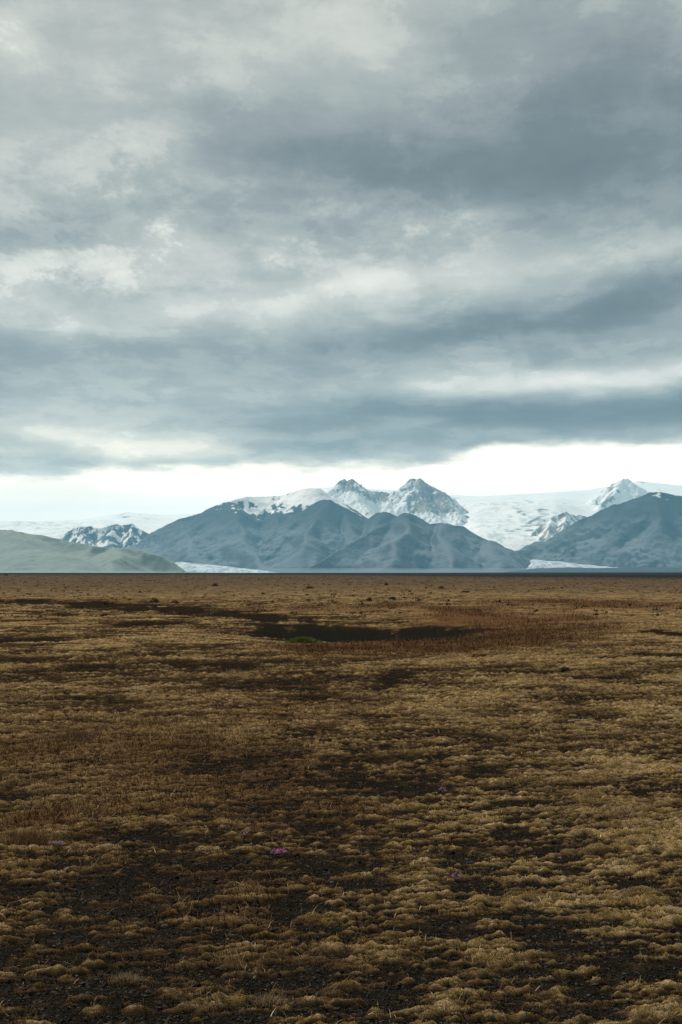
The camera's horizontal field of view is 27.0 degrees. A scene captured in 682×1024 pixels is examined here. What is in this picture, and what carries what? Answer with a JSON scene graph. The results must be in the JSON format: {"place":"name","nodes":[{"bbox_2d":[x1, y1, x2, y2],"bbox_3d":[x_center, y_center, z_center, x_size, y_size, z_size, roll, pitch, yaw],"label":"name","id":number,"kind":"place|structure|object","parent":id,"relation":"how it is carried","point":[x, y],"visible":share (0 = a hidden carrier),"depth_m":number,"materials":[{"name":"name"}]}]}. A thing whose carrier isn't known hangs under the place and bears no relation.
{"place":"outdoors","nodes":[
{"label":"outdoors","id":0,"kind":"place"},
{"bbox_2d":[0,530,199,572],"bbox_3d":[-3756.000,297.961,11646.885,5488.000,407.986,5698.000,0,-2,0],"label":"hill","id":1,"kind":"structure","parent":0,"point":[21,552],"depth_m":11570.24,"materials":[{"name":"grey stone"}]},
{"bbox_2d":[58,524,147,547],"bbox_3d":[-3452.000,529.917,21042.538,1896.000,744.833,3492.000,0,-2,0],"label":"mountain","id":2,"kind":"structure","parent":0,"point":[116,536],"depth_m":20889.84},
{"bbox_2d":[175,562,276,572],"bbox_3d":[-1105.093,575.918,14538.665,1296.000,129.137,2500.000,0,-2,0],"label":"glacier","id":3,"kind":"object","parent":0,"point":[196,567],"visible":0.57,"depth_m":13575.20,"materials":[{"name":"white ice"}]},
{"bbox_2d":[122,488,367,569],"bbox_3d":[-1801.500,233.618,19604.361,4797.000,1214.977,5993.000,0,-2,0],"label":"mountain","id":4,"kind":"structure","parent":0,"point":[228,534],"depth_m":19269.46,"materials":[{"name":"grey stone"}]},
{"bbox_2d":[254,499,396,571],"bbox_3d":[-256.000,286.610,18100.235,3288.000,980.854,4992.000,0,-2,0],"label":"mountain","id":5,"kind":"structure","parent":0,"point":[314,533],"depth_m":17863.61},
{"bbox_2d":[0,572,681,1023],"bbox_3d":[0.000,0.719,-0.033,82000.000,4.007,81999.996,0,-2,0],"label":"ground","id":6,"kind":"structure","parent":0,"point":[284,624],"depth_m":14.35,"materials":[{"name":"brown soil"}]},
{"bbox_2d":[0,826,72,846],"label":"grass tuft","id":7,"kind":"object","parent":6,"relation":"on","point":[30,837],"visible":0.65,"depth_m":11.43,"materials":[{"name":"brown plant"}]},
{"bbox_2d":[49,840,63,847],"bbox_3d":[-2.252,2.651,11.310,0.167,0.084,0.124,0,-2,0],"label":"flower cluster","id":8,"kind":"object","parent":6,"relation":"on","point":[58,843],"visible":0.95,"depth_m":11.32,"materials":[{"name":"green plant"}]},
{"bbox_2d":[40,729,116,742],"bbox_3d":[-3.477,2.934,18.726,1.038,0.175,0.812,0,-2,0],"label":"grass tuft","id":9,"kind":"object","parent":6,"relation":"on","point":[77,733],"visible":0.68,"depth_m":18.66,"materials":[{"name":"brown plant"}]},
{"bbox_2d":[100,970,149,985],"bbox_3d":[-1.157,2.494,7.611,0.314,0.086,0.283,0,-2,0],"label":"grass tuft","id":10,"kind":"object","parent":6,"relation":"on","point":[130,979],"visible":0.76,"depth_m":7.59,"materials":[{"name":"beige plant"}]},
{"bbox_2d":[247,992,294,1008],"bbox_3d":[-0.371,2.478,7.219,0.291,0.085,0.280,0,-2,0],"label":"grass tuft","id":11,"kind":"object","parent":6,"relation":"on","point":[267,999],"visible":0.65,"depth_m":7.21,"materials":[{"name":"brown plant"}]},
{"bbox_2d":[271,847,286,856],"bbox_3d":[-0.475,2.618,10.896,0.142,0.084,0.124,0,-2,0],"label":"flower cluster","id":12,"kind":"object","parent":6,"relation":"on","point":[272,850],"visible":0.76,"depth_m":10.90,"materials":[{"name":"purple plant"}]},
{"bbox_2d":[283,636,320,643],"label":"grass tuft","id":13,"kind":"object","parent":6,"relation":"on","point":[301,639],"visible":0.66,"depth_m":47.28,"materials":[{"name":"green plant"}]},
{"bbox_2d":[0,575,681,618],"bbox_3d":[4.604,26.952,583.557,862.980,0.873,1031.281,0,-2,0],"label":"heath","id":14,"kind":"object","parent":6,"relation":"on","point":[362,603],"visible":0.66,"depth_m":123.44,"materials":[{"name":"brown plant"}]},
{"bbox_2d":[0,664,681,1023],"bbox_3d":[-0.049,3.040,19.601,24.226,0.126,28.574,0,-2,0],"label":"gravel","id":15,"kind":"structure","parent":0,"point":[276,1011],"depth_m":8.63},
{"bbox_2d":[0,481,681,550],"bbox_3d":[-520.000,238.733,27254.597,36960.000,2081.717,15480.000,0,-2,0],"label":"glacier","id":16,"kind":"object","parent":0,"point":[510,521],"visible":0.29,"depth_m":25057.03,"materials":[{"name":"white snow"}]},
{"bbox_2d":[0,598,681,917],"bbox_3d":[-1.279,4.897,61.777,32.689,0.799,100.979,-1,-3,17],"label":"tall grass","id":17,"kind":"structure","parent":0,"point":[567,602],"depth_m":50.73,"materials":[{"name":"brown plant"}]},
{"bbox_2d":[0,0,681,520],"label":"sky","id":18,"kind":"structure","parent":0,"point":[249,248],"materials":[{"name":"grey"}]},
{"bbox_2d":[326,478,468,525],"bbox_3d":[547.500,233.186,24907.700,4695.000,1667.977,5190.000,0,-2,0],"label":"mountain","id":19,"kind":"structure","parent":0,"point":[423,500],"depth_m":24447.81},
{"bbox_2d":[277,513,530,572],"bbox_3d":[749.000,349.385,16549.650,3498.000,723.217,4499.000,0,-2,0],"label":"mountain","id":20,"kind":"structure","parent":0,"point":[406,543],"depth_m":15867.48,"materials":[{"name":"grey stone"}]},
{"bbox_2d":[528,512,586,541],"bbox_3d":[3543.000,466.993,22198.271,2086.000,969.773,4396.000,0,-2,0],"label":"mountain","id":21,"kind":"structure","parent":0,"point":[549,528],"depth_m":21852.91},
{"bbox_2d":[527,559,618,568],"bbox_3d":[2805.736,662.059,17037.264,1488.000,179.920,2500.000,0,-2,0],"label":"glacier","id":22,"kind":"object","parent":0,"point":[534,563],"visible":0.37,"depth_m":16236.83,"materials":[{"name":"white ice"}]},
{"bbox_2d":[508,567,681,571],"bbox_3d":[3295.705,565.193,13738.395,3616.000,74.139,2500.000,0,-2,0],"label":"moraine","id":23,"kind":"structure","parent":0,"point":[634,569],"depth_m":12842.32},
{"bbox_2d":[515,492,681,567],"bbox_3d":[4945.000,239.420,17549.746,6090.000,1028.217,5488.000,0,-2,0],"label":"mountain","id":24,"kind":"structure","parent":0,"point":[645,530],"depth_m":17204.32,"materials":[{"name":"grey stone"}]},
{"bbox_2d":[587,478,647,510],"bbox_3d":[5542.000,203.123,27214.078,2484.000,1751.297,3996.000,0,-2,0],"label":"mountain","id":25,"kind":"structure","parent":0,"point":[621,491],"depth_m":27163.74,"materials":[{"name":"white snow"}]}
]}

